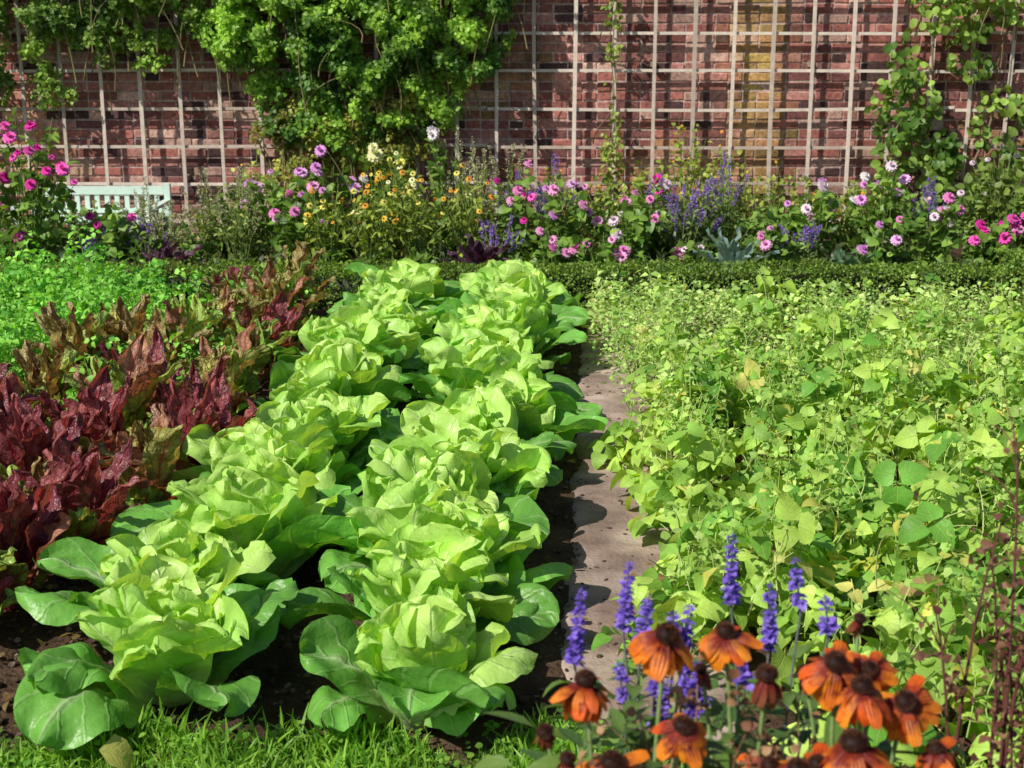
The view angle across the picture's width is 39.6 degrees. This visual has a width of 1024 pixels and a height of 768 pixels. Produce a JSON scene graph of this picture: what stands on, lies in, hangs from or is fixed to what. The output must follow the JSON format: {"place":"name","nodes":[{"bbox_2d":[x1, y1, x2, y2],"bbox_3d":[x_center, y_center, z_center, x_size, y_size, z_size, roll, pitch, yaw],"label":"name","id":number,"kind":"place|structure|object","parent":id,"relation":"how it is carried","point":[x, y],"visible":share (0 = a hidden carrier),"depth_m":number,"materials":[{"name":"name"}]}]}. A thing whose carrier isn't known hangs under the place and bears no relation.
{"place":"outdoors","nodes":[
{"label":"outdoors","id":0,"kind":"place"},
{"bbox_2d":[0,695,689,767],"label":"grass","id":1,"kind":"structure","parent":0,"point":[215,752],"depth_m":3.34,"materials":[{"name":"green plant"}]},
{"bbox_2d":[0,240,1023,767],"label":"ground","id":2,"kind":"structure","parent":0,"point":[544,672],"depth_m":3.91,"materials":[{"name":"soil"}]},
{"bbox_2d":[0,460,72,610],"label":"chard plant","id":3,"kind":"object","parent":2,"relation":"on","point":[35,524],"visible":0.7,"depth_m":4.16,"materials":[{"name":"red plant"}]},
{"bbox_2d":[0,105,78,262],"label":"dahlia plant","id":4,"kind":"object","parent":2,"relation":"on","point":[38,224],"visible":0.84,"depth_m":9.21,"materials":[{"name":"green plant"}]},
{"bbox_2d":[0,377,83,481],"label":"chard plant","id":5,"kind":"object","parent":2,"relation":"on","point":[26,439],"visible":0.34,"depth_m":4.86,"materials":[{"name":"red plant"}]},
{"bbox_2d":[12,339,78,424],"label":"chard plant","id":6,"kind":"object","parent":2,"relation":"on","point":[41,370],"visible":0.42,"depth_m":5.96,"materials":[{"name":"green plant"}]},
{"bbox_2d":[32,301,109,374],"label":"chard plant","id":7,"kind":"object","parent":2,"relation":"on","point":[62,334],"visible":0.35,"depth_m":6.41,"materials":[{"name":"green plant"}]},
{"bbox_2d":[19,419,141,545],"bbox_3d":[-1.347,0.379,4.444,0.372,0.463,0.406,-4,15,-16],"label":"chard plant","id":8,"kind":"object","parent":2,"relation":"on","point":[93,497],"visible":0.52,"depth_m":4.45,"materials":[{"name":"red plant"}]},
{"bbox_2d":[10,183,172,239],"bbox_3d":[-3.100,-1.214,10.557,1.062,0.500,0.475,0,14,0],"label":"garden bench","id":9,"kind":"object","parent":2,"relation":"on","point":[126,191],"visible":0.41,"depth_m":10.70,"materials":[{"name":"paint"}]},
{"bbox_2d":[39,365,149,471],"bbox_3d":[-1.574,0.180,5.258,0.371,0.431,0.380,11,18,38],"label":"chard plant","id":10,"kind":"object","parent":2,"relation":"on","point":[101,406],"visible":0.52,"depth_m":5.23,"materials":[{"name":"red plant"}]},
{"bbox_2d":[84,293,150,362],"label":"chard plant","id":11,"kind":"object","parent":2,"relation":"on","point":[135,319],"visible":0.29,"depth_m":6.71,"materials":[{"name":"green plant"}]},
{"bbox_2d":[79,201,163,263],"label":"dahlia plant","id":12,"kind":"object","parent":2,"relation":"on","point":[115,227],"visible":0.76,"depth_m":9.33,"materials":[{"name":"green plant"}]},
{"bbox_2d":[63,334,182,432],"bbox_3d":[-1.529,0.067,5.607,0.471,0.467,0.375,-3,15,-12],"label":"chard plant","id":13,"kind":"object","parent":2,"relation":"on","point":[131,362],"visible":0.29,"depth_m":5.60,"materials":[{"name":"red plant"}]},
{"bbox_2d":[98,326,183,422],"bbox_3d":[-1.555,-0.004,5.976,0.361,0.431,0.360,4,15,17],"label":"chard plant","id":14,"kind":"object","parent":2,"relation":"on","point":[156,353],"visible":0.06,"depth_m":6.01,"materials":[{"name":"red plant"}]},
{"bbox_2d":[98,403,194,506],"bbox_3d":[-1.256,0.292,4.892,0.384,0.396,0.349,-5,15,-17],"label":"chard plant","id":15,"kind":"object","parent":2,"relation":"on","point":[155,454],"visible":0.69,"depth_m":4.82,"materials":[{"name":"green plant"}]},
{"bbox_2d":[15,517,288,625],"bbox_3d":[-0.977,0.564,3.972,0.752,0.327,0.612,4,15,15],"label":"lettuce","id":16,"kind":"object","parent":2,"relation":"on","point":[180,539],"visible":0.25,"depth_m":3.98,"materials":[{"name":"green plant"}]},
{"bbox_2d":[13,552,298,749],"bbox_3d":[-0.875,0.645,3.572,0.649,0.365,0.721,-1,14,-3],"label":"lettuce","id":17,"kind":"object","parent":2,"relation":"on","point":[169,631],"visible":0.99,"depth_m":3.46,"materials":[{"name":"green plant"}]},
{"bbox_2d":[0,215,317,417],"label":"parsley plants","id":18,"kind":"object","parent":2,"relation":"on","point":[89,291],"visible":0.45,"depth_m":7.41,"materials":[{"name":"green plant"}]},
{"bbox_2d":[118,305,211,379],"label":"chard plant","id":19,"kind":"object","parent":2,"relation":"on","point":[155,319],"visible":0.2,"depth_m":6.35,"materials":[{"name":"red plant"}]},
{"bbox_2d":[143,293,223,367],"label":"chard plant","id":20,"kind":"object","parent":2,"relation":"on","point":[174,312],"visible":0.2,"depth_m":6.64,"materials":[{"name":"green plant"}]},
{"bbox_2d":[181,166,226,267],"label":"hyssop plant","id":21,"kind":"object","parent":2,"relation":"on","point":[210,217],"visible":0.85,"depth_m":9.88,"materials":[{"name":"green plant"}]},
{"bbox_2d":[151,357,257,470],"bbox_3d":[-1.110,0.165,5.190,0.428,0.489,0.416,-2,15,-7],"label":"chard plant","id":22,"kind":"object","parent":2,"relation":"on","point":[212,409],"visible":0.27,"depth_m":5.12,"materials":[{"name":"red plant"}]},
{"bbox_2d":[167,335,266,418],"bbox_3d":[-1.225,0.027,5.875,0.364,0.417,0.397,6,15,21],"label":"chard plant","id":23,"kind":"object","parent":2,"relation":"on","point":[208,357],"visible":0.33,"depth_m":5.83,"materials":[{"name":"red plant"}]},
{"bbox_2d":[188,321,262,399],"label":"chard plant","id":24,"kind":"object","parent":2,"relation":"on","point":[248,382],"visible":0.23,"depth_m":6.25,"materials":[{"name":"red plant"}]},
{"bbox_2d":[204,285,268,349],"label":"chard plant","id":25,"kind":"object","parent":2,"relation":"on","point":[226,301],"visible":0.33,"depth_m":7.05,"materials":[{"name":"red plant"}]},
{"bbox_2d":[110,466,364,585],"bbox_3d":[-0.833,0.433,4.361,0.775,0.400,0.688,-4,15,-16],"label":"lettuce","id":26,"kind":"object","parent":2,"relation":"on","point":[290,524],"visible":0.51,"depth_m":4.22,"materials":[{"name":"green plant"}]},
{"bbox_2d":[210,167,265,271],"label":"hyssop plant","id":27,"kind":"object","parent":2,"relation":"on","point":[241,234],"visible":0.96,"depth_m":9.61,"materials":[{"name":"green plant"}]},
{"bbox_2d":[211,307,297,381],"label":"chard plant","id":28,"kind":"object","parent":2,"relation":"on","point":[259,335],"visible":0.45,"depth_m":6.65,"materials":[{"name":"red plant"}]},
{"bbox_2d":[168,401,365,482],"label":"lettuce","id":29,"kind":"object","parent":2,"relation":"on","point":[203,444],"visible":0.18,"depth_m":5.03,"materials":[{"name":"green plant"}]},
{"bbox_2d":[236,289,306,362],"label":"chard plant","id":30,"kind":"object","parent":2,"relation":"on","point":[276,308],"visible":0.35,"depth_m":6.89,"materials":[{"name":"red plant"}]},
{"bbox_2d":[181,420,362,503],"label":"lettuce","id":31,"kind":"object","parent":2,"relation":"on","point":[301,448],"visible":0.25,"depth_m":4.65,"materials":[{"name":"green plant"}]},
{"bbox_2d":[240,167,305,261],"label":"dahlia plant","id":32,"kind":"object","parent":2,"relation":"on","point":[275,193],"visible":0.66,"depth_m":9.65,"materials":[{"name":"green plant"}]},
{"bbox_2d":[232,265,330,340],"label":"chard plant","id":33,"kind":"object","parent":2,"relation":"on","point":[273,290],"visible":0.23,"depth_m":7.34,"materials":[{"name":"red plant"}]},
{"bbox_2d":[260,240,334,319],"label":"chard plant","id":34,"kind":"object","parent":2,"relation":"on","point":[293,265],"visible":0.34,"depth_m":8.10,"materials":[{"name":"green plant"}]},
{"bbox_2d":[268,179,328,261],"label":"dahlia plant","id":35,"kind":"object","parent":2,"relation":"on","point":[287,231],"visible":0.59,"depth_m":9.38,"materials":[{"name":"green plant"}]},
{"bbox_2d":[249,358,395,459],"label":"lettuce","id":36,"kind":"object","parent":2,"relation":"on","point":[313,374],"visible":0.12,"depth_m":5.69,"materials":[{"name":"green plant"}]},
{"bbox_2d":[302,184,368,269],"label":"helenium plant","id":37,"kind":"object","parent":2,"relation":"on","point":[319,237],"visible":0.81,"depth_m":9.31,"materials":[{"name":"green plant"}]},
{"bbox_2d":[300,145,374,245],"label":"dahlia plant","id":38,"kind":"object","parent":2,"relation":"on","point":[318,173],"visible":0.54,"depth_m":9.74,"materials":[{"name":"green plant"}]},
{"bbox_2d":[274,386,403,470],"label":"lettuce","id":39,"kind":"object","parent":2,"relation":"on","point":[354,415],"visible":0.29,"depth_m":5.36,"materials":[{"name":"green plant"}]},
{"bbox_2d":[269,329,411,408],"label":"lettuce","id":40,"kind":"object","parent":2,"relation":"on","point":[357,362],"visible":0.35,"depth_m":5.97,"materials":[{"name":"green plant"}]},
{"bbox_2d":[0,387,697,767],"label":"fallen leaves","id":41,"kind":"object","parent":2,"relation":"on","point":[114,749],"visible":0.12,"depth_m":3.31,"materials":[{"name":"brown plant"}]},
{"bbox_2d":[273,305,428,372],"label":"lettuce","id":42,"kind":"object","parent":2,"relation":"on","point":[366,329],"visible":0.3,"depth_m":6.45,"materials":[{"name":"green plant"}]},
{"bbox_2d":[196,0,527,201],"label":"climbing rose","id":43,"kind":"object","parent":2,"relation":"on","point":[308,47],"visible":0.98,"depth_m":10.57,"materials":[{"name":"green plant"}]},
{"bbox_2d":[337,172,399,265],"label":"helenium plant","id":44,"kind":"object","parent":2,"relation":"on","point":[365,225],"visible":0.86,"depth_m":9.30,"materials":[{"name":"green plant"}]},
{"bbox_2d":[327,269,448,313],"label":"lettuce","id":45,"kind":"object","parent":2,"relation":"on","point":[420,285],"visible":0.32,"depth_m":7.75,"materials":[{"name":"green plant"}]},
{"bbox_2d":[368,151,418,260],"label":"helenium plant","id":46,"kind":"object","parent":2,"relation":"on","point":[393,245],"visible":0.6,"depth_m":9.70,"materials":[{"name":"green plant"}]},
{"bbox_2d":[351,293,436,340],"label":"lettuce","id":47,"kind":"object","parent":2,"relation":"on","point":[387,306],"visible":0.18,"depth_m":7.11,"materials":[{"name":"green plant"}]},
{"bbox_2d":[343,258,462,298],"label":"lettuce","id":48,"kind":"object","parent":2,"relation":"on","point":[442,288],"visible":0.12,"depth_m":8.27,"materials":[{"name":"green plant"}]},
{"bbox_2d":[388,170,446,260],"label":"helenium plant","id":49,"kind":"object","parent":2,"relation":"on","point":[417,212],"visible":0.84,"depth_m":9.38,"materials":[{"name":"green plant"}]},
{"bbox_2d":[299,583,537,735],"bbox_3d":[-0.224,0.684,3.486,0.575,0.329,0.627,2,11,-19],"label":"lettuce","id":50,"kind":"object","parent":2,"relation":"on","point":[430,657],"visible":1,"depth_m":3.42,"materials":[{"name":"green plant"}]},
{"bbox_2d":[279,523,559,644],"bbox_3d":[-0.203,0.570,3.910,0.686,0.357,0.728,6,15,21],"label":"lettuce","id":51,"kind":"object","parent":2,"relation":"on","point":[410,561],"visible":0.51,"depth_m":3.84,"materials":[{"name":"green plant"}]},
{"bbox_2d":[322,433,549,550],"bbox_3d":[-0.266,0.377,4.585,0.746,0.381,0.762,-6,16,-23],"label":"lettuce","id":52,"kind":"object","parent":2,"relation":"on","point":[463,472],"visible":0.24,"depth_m":4.52,"materials":[{"name":"green plant"}]},
{"bbox_2d":[309,476,572,617],"bbox_3d":[-0.188,0.502,4.134,0.733,0.368,0.687,-5,15,-18],"label":"lettuce","id":53,"kind":"object","parent":2,"relation":"on","point":[420,501],"visible":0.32,"depth_m":4.14,"materials":[{"name":"green plant"}]},
{"bbox_2d":[424,125,461,250],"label":"dahlia plant","id":54,"kind":"object","parent":2,"relation":"on","point":[433,136],"visible":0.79,"depth_m":9.81,"materials":[{"name":"green plant"}]},
{"bbox_2d":[426,126,480,246],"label":"hyssop plant","id":55,"kind":"object","parent":2,"relation":"on","point":[448,188],"visible":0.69,"depth_m":9.84,"materials":[{"name":"green plant"}]},
{"bbox_2d":[432,164,497,257],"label":"helenium plant","id":56,"kind":"object","parent":2,"relation":"on","point":[466,223],"visible":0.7,"depth_m":9.51,"materials":[{"name":"green plant"}]},
{"bbox_2d":[368,411,562,493],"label":"lettuce","id":57,"kind":"object","parent":2,"relation":"on","point":[506,454],"visible":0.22,"depth_m":4.83,"materials":[{"name":"green plant"}]},
{"bbox_2d":[369,386,576,466],"bbox_3d":[-0.169,0.208,5.332,0.682,0.358,0.647,-9,17,-30],"label":"lettuce","id":58,"kind":"object","parent":2,"relation":"on","point":[492,407],"visible":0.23,"depth_m":5.35,"materials":[{"name":"green plant"}]},
{"bbox_2d":[439,234,523,272],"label":"kale plant","id":59,"kind":"object","parent":2,"relation":"on","point":[478,252],"visible":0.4,"depth_m":9.04,"materials":[{"name":"purple plant"}]},
{"bbox_2d":[409,326,553,399],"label":"lettuce","id":60,"kind":"object","parent":2,"relation":"on","point":[432,347],"visible":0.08,"depth_m":6.35,"materials":[{"name":"green plant"}]},
{"bbox_2d":[398,341,583,411],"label":"lettuce","id":61,"kind":"object","parent":2,"relation":"on","point":[469,365],"visible":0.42,"depth_m":5.88,"materials":[{"name":"green plant"}]},
{"bbox_2d":[434,299,570,370],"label":"lettuce","id":62,"kind":"object","parent":2,"relation":"on","point":[495,323],"visible":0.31,"depth_m":6.75,"materials":[{"name":"green plant"}]},
{"bbox_2d":[0,256,1007,310],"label":"box hedge","id":63,"kind":"object","parent":2,"relation":"on","point":[575,283],"visible":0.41,"depth_m":8.60,"materials":[{"name":"green plant"}]},
{"bbox_2d":[435,302,586,354],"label":"lettuce","id":64,"kind":"object","parent":2,"relation":"on","point":[571,335],"visible":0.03,"depth_m":7.10,"materials":[{"name":"green plant"}]},
{"bbox_2d":[435,280,587,331],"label":"lettuce","id":65,"kind":"object","parent":2,"relation":"on","point":[489,293],"visible":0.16,"depth_m":7.36,"materials":[{"name":"green plant"}]},
{"bbox_2d":[0,0,1023,239],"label":"brick wall","id":66,"kind":"structure","parent":2,"relation":"on","point":[937,124],"depth_m":11.00,"materials":[{"name":"brick"}]},
{"bbox_2d":[0,0,1023,225],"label":"wooden trellis","id":67,"kind":"object","parent":66,"relation":"attached to","point":[141,108],"visible":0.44,"depth_m":10.92,"materials":[{"name":"brown wood"}]},
{"bbox_2d":[0,0,237,131],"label":"climbing vine","id":68,"kind":"object","parent":67,"relation":"attached to","point":[85,14],"visible":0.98,"depth_m":10.61,"materials":[{"name":"green plant"}]},
{"bbox_2d":[248,89,444,200],"bbox_3d":[-1.245,-1.724,10.830,1.543,1.056,0.336,0,14,0],"label":"climbing rose","id":69,"kind":"object","parent":67,"relation":"attached to","point":[331,160],"visible":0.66,"depth_m":10.80,"materials":[{"name":"green plant"}]},
{"bbox_2d":[592,0,625,214],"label":"climbing vine","id":70,"kind":"object","parent":67,"relation":"attached to","point":[608,176],"visible":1,"depth_m":10.85,"materials":[{"name":"green plant"}]},
{"bbox_2d":[445,267,581,345],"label":"lettuce","id":71,"kind":"object","parent":2,"relation":"on","point":[528,284],"visible":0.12,"depth_m":7.75,"materials":[{"name":"green plant"}]},
{"bbox_2d":[453,258,573,301],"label":"lettuce","id":72,"kind":"object","parent":2,"relation":"on","point":[510,267],"visible":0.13,"depth_m":8.05,"materials":[{"name":"green plant"}]},
{"bbox_2d":[432,368,607,461],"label":"lettuce","id":73,"kind":"object","parent":2,"relation":"on","point":[537,414],"visible":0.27,"depth_m":5.62,"materials":[{"name":"green plant"}]},
{"bbox_2d":[491,159,548,258],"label":"dahlia plant","id":74,"kind":"object","parent":2,"relation":"on","point":[521,222],"visible":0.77,"depth_m":9.53,"materials":[{"name":"green plant"}]},
{"bbox_2d":[524,227,586,272],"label":"dahlia plant","id":75,"kind":"object","parent":2,"relation":"on","point":[552,250],"visible":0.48,"depth_m":9.13,"materials":[{"name":"green plant"}]},
{"bbox_2d":[540,179,599,261],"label":"dahlia plant","id":76,"kind":"object","parent":2,"relation":"on","point":[579,212],"visible":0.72,"depth_m":9.46,"materials":[{"name":"green plant"}]},
{"bbox_2d":[560,229,630,272],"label":"dahlia plant","id":77,"kind":"object","parent":2,"relation":"on","point":[611,253],"visible":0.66,"depth_m":9.08,"materials":[{"name":"green plant"}]},
{"bbox_2d":[474,621,756,767],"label":"rudbeckia plant","id":78,"kind":"object","parent":2,"relation":"on","point":[660,651],"visible":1,"depth_m":1.90,"materials":[{"name":"orange plant"}]},
{"bbox_2d":[589,189,662,272],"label":"dahlia plant","id":79,"kind":"object","parent":2,"relation":"on","point":[641,225],"visible":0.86,"depth_m":9.47,"materials":[{"name":"green plant"}]},
{"bbox_2d":[615,174,678,263],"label":"dahlia plant","id":80,"kind":"object","parent":2,"relation":"on","point":[657,190],"visible":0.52,"depth_m":9.75,"materials":[{"name":"green plant"}]},
{"bbox_2d":[539,560,789,767],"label":"blue salvia plant","id":81,"kind":"object","parent":2,"relation":"on","point":[624,616],"visible":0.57,"depth_m":2.17,"materials":[{"name":"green plant"}]},
{"bbox_2d":[650,184,705,256],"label":"salvia plant","id":82,"kind":"object","parent":2,"relation":"on","point":[682,227],"visible":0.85,"depth_m":9.61,"materials":[{"name":"green plant"}]},
{"bbox_2d":[655,116,712,209],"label":"shrub","id":83,"kind":"object","parent":2,"relation":"on","point":[686,166],"visible":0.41,"depth_m":10.50,"materials":[{"name":"green plant"}]},
{"bbox_2d":[703,152,749,243],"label":"salvia plant","id":84,"kind":"object","parent":2,"relation":"on","point":[728,199],"visible":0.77,"depth_m":9.77,"materials":[{"name":"green plant"}]},
{"bbox_2d":[683,226,779,272],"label":"artichoke plant","id":85,"kind":"object","parent":2,"relation":"on","point":[732,252],"visible":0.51,"depth_m":9.06,"materials":[{"name":"green plant"}]},
{"bbox_2d":[595,621,899,767],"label":"rudbeckia plant","id":86,"kind":"object","parent":2,"relation":"on","point":[723,643],"visible":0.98,"depth_m":1.94,"materials":[{"name":"orange plant"}]},
{"bbox_2d":[733,195,797,257],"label":"perennial plant","id":87,"kind":"object","parent":2,"relation":"on","point":[758,212],"visible":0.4,"depth_m":9.74,"materials":[{"name":"green plant"}]},
{"bbox_2d":[741,225,806,272],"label":"dahlia plant","id":88,"kind":"object","parent":2,"relation":"on","point":[770,242],"visible":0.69,"depth_m":9.29,"materials":[{"name":"green plant"}]},
{"bbox_2d":[673,533,897,766],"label":"blue salvia plant","id":89,"kind":"object","parent":2,"relation":"on","point":[769,631],"visible":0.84,"depth_m":2.17,"materials":[{"name":"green plant"}]},
{"bbox_2d":[581,260,1023,460],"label":"herb plants","id":90,"kind":"object","parent":2,"relation":"on","point":[723,312],"visible":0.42,"depth_m":7.27,"materials":[{"name":"green plant"}]},
{"bbox_2d":[587,261,1023,767],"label":"bean plants","id":91,"kind":"object","parent":2,"relation":"on","point":[773,520],"visible":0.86,"depth_m":4.62,"materials":[{"name":"green plant"}]},
{"bbox_2d":[784,177,845,272],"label":"dahlia plant","id":92,"kind":"object","parent":2,"relation":"on","point":[828,201],"visible":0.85,"depth_m":9.58,"materials":[{"name":"green plant"}]},
{"bbox_2d":[727,612,968,767],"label":"rudbeckia plant","id":93,"kind":"object","parent":2,"relation":"on","point":[851,685],"visible":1,"depth_m":1.90,"materials":[{"name":"orange plant"}]},
{"bbox_2d":[844,221,903,272],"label":"dahlia plant","id":94,"kind":"object","parent":2,"relation":"on","point":[878,237],"visible":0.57,"depth_m":9.13,"materials":[{"name":"green plant"}]},
{"bbox_2d":[847,161,917,248],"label":"dahlia plant","id":95,"kind":"object","parent":2,"relation":"on","point":[887,206],"visible":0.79,"depth_m":9.66,"materials":[{"name":"green plant"}]},
{"bbox_2d":[893,192,970,270],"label":"dahlia plant","id":96,"kind":"object","parent":2,"relation":"on","point":[942,242],"visible":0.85,"depth_m":9.29,"materials":[{"name":"green plant"}]},
{"bbox_2d":[848,0,1023,241],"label":"grape vine","id":97,"kind":"object","parent":2,"relation":"on","point":[951,159],"visible":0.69,"depth_m":10.74,"materials":[{"name":"green plant"}]},
{"bbox_2d":[883,397,1023,767],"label":"dried amaranth plant","id":98,"kind":"object","parent":2,"relation":"on","point":[1004,721],"visible":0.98,"depth_m":2.34,"materials":[{"name":"brown plant"}]},
{"bbox_2d":[947,127,1023,259],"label":"dahlia plant","id":99,"kind":"object","parent":2,"relation":"on","point":[998,186],"visible":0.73,"depth_m":10.16,"materials":[{"name":"green plant"}]},
{"bbox_2d":[959,214,1021,286],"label":"dahlia plant","id":100,"kind":"object","parent":2,"relation":"on","point":[985,237],"visible":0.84,"depth_m":9.19,"materials":[{"name":"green plant"}]},
{"bbox_2d":[995,245,1023,313],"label":"box hedge","id":101,"kind":"object","parent":2,"relation":"on","point":[1017,270],"visible":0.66,"depth_m":8.61,"materials":[{"name":"green plant"}]},
{"bbox_2d":[559,310,734,765],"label":"dirt path","id":102,"kind":"structure","parent":0,"point":[595,545],"depth_m":4.74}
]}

